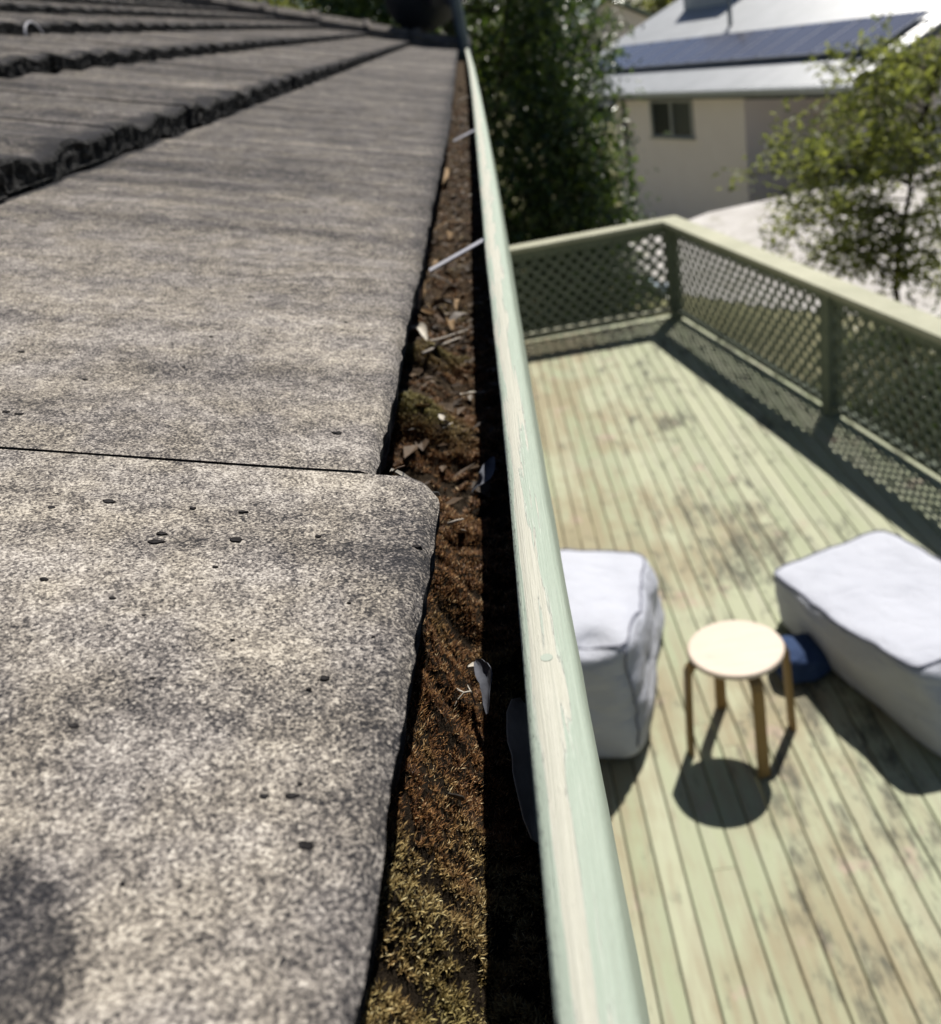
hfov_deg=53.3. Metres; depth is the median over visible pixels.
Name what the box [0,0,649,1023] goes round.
tiled house
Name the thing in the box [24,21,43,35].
wire loop
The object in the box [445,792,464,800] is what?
dry leaf
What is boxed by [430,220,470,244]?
twig
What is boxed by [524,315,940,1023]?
timber deck
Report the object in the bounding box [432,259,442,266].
dry leaf
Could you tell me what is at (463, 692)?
rootlet
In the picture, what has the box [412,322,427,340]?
dry leaf
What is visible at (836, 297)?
lattice railing
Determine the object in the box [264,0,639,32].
sky
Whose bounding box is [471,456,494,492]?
dry leaf
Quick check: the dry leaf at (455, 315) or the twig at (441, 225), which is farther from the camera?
the twig at (441, 225)
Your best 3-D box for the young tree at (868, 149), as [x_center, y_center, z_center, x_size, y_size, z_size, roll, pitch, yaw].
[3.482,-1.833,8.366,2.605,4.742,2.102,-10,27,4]
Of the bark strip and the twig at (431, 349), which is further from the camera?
the twig at (431, 349)
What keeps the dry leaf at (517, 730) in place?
on the gutter soil
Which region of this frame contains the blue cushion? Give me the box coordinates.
[774,633,831,683]
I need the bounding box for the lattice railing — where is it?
[509,215,940,476]
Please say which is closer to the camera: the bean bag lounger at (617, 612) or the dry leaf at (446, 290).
the dry leaf at (446, 290)
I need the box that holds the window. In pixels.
[649,100,695,139]
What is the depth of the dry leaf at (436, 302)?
0.87 m
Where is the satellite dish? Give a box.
[384,0,471,57]
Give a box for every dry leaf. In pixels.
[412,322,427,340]
[412,403,428,406]
[430,309,445,322]
[431,298,453,305]
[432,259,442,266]
[438,414,449,425]
[441,168,448,184]
[441,286,459,297]
[442,263,458,272]
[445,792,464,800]
[446,317,454,329]
[447,230,452,238]
[449,312,467,320]
[450,195,463,203]
[454,239,470,248]
[454,294,464,308]
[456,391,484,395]
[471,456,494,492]
[474,658,492,713]
[506,697,537,842]
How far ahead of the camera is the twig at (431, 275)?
0.94 m
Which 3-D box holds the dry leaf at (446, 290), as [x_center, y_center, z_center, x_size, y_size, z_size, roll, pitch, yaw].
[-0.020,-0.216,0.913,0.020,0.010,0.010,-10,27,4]
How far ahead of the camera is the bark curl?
0.85 m
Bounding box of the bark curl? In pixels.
[418,280,433,316]
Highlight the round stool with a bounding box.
[684,620,796,778]
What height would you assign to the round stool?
0.450 m
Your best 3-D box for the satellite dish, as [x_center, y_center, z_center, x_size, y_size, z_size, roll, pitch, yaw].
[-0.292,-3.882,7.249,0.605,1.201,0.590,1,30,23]
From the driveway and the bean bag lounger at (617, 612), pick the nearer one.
the bean bag lounger at (617, 612)
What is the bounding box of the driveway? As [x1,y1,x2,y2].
[623,164,940,317]
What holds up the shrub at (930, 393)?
on the ground
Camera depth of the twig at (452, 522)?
0.46 m
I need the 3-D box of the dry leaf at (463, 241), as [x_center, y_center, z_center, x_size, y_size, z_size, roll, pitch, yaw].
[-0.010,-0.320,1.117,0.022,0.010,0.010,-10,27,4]
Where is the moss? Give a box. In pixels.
[360,105,554,1023]
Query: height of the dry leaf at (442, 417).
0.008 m
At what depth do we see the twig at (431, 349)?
0.71 m
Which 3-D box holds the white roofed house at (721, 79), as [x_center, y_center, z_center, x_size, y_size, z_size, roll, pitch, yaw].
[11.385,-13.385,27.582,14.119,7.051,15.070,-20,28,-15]
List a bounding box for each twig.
[391,465,404,473]
[421,337,459,354]
[429,329,467,341]
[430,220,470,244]
[430,274,460,290]
[447,518,463,524]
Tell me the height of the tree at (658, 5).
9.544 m
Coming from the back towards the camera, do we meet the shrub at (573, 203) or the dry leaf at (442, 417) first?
the shrub at (573, 203)
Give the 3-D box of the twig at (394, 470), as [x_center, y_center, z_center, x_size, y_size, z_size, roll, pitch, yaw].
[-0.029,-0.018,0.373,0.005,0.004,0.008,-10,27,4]
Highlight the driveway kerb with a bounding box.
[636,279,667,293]
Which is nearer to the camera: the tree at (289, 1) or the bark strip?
the bark strip
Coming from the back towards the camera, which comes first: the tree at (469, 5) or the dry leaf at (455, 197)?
the tree at (469, 5)
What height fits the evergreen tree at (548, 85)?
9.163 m
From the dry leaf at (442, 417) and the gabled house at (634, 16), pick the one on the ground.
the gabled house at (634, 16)
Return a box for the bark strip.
[390,468,439,496]
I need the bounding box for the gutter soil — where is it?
[362,60,554,1023]
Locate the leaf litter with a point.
(484, 489)
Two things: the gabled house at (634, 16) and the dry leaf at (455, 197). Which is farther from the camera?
the gabled house at (634, 16)
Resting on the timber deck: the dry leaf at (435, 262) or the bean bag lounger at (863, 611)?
the bean bag lounger at (863, 611)
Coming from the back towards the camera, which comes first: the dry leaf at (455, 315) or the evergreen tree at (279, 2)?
the evergreen tree at (279, 2)
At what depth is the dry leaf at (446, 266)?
1.01 m
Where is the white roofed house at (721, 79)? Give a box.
[573,0,940,222]
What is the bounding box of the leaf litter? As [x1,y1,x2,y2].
[398,107,503,504]
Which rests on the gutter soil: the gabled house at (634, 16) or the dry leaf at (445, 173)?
the dry leaf at (445, 173)
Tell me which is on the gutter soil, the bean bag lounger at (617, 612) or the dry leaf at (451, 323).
the dry leaf at (451, 323)
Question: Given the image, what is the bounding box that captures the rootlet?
[454,685,475,705]
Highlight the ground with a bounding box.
[475,0,940,1023]
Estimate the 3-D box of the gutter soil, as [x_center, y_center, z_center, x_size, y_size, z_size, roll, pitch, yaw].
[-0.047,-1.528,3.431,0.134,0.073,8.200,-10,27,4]
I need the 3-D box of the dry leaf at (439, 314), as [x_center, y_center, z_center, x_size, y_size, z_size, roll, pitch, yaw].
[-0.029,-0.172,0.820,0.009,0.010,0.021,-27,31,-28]
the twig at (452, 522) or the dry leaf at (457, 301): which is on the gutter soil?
the dry leaf at (457, 301)
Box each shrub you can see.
[480,63,668,438]
[805,306,940,449]
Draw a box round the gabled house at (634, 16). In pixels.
[558,0,653,106]
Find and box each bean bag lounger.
[560,548,664,757]
[773,530,940,756]
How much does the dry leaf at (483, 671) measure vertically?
0.011 m
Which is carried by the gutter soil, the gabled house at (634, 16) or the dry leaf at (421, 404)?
the dry leaf at (421, 404)
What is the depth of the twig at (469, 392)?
0.66 m
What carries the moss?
on the gutter soil
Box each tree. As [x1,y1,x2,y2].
[248,0,484,79]
[249,0,399,26]
[290,0,669,421]
[440,0,580,101]
[576,0,675,15]
[711,9,940,448]
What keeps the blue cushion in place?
on the timber deck
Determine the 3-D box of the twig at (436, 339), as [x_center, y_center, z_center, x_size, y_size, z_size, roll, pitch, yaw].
[-0.022,-0.145,0.774,0.007,0.028,0.112,1,29,23]
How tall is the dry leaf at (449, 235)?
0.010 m

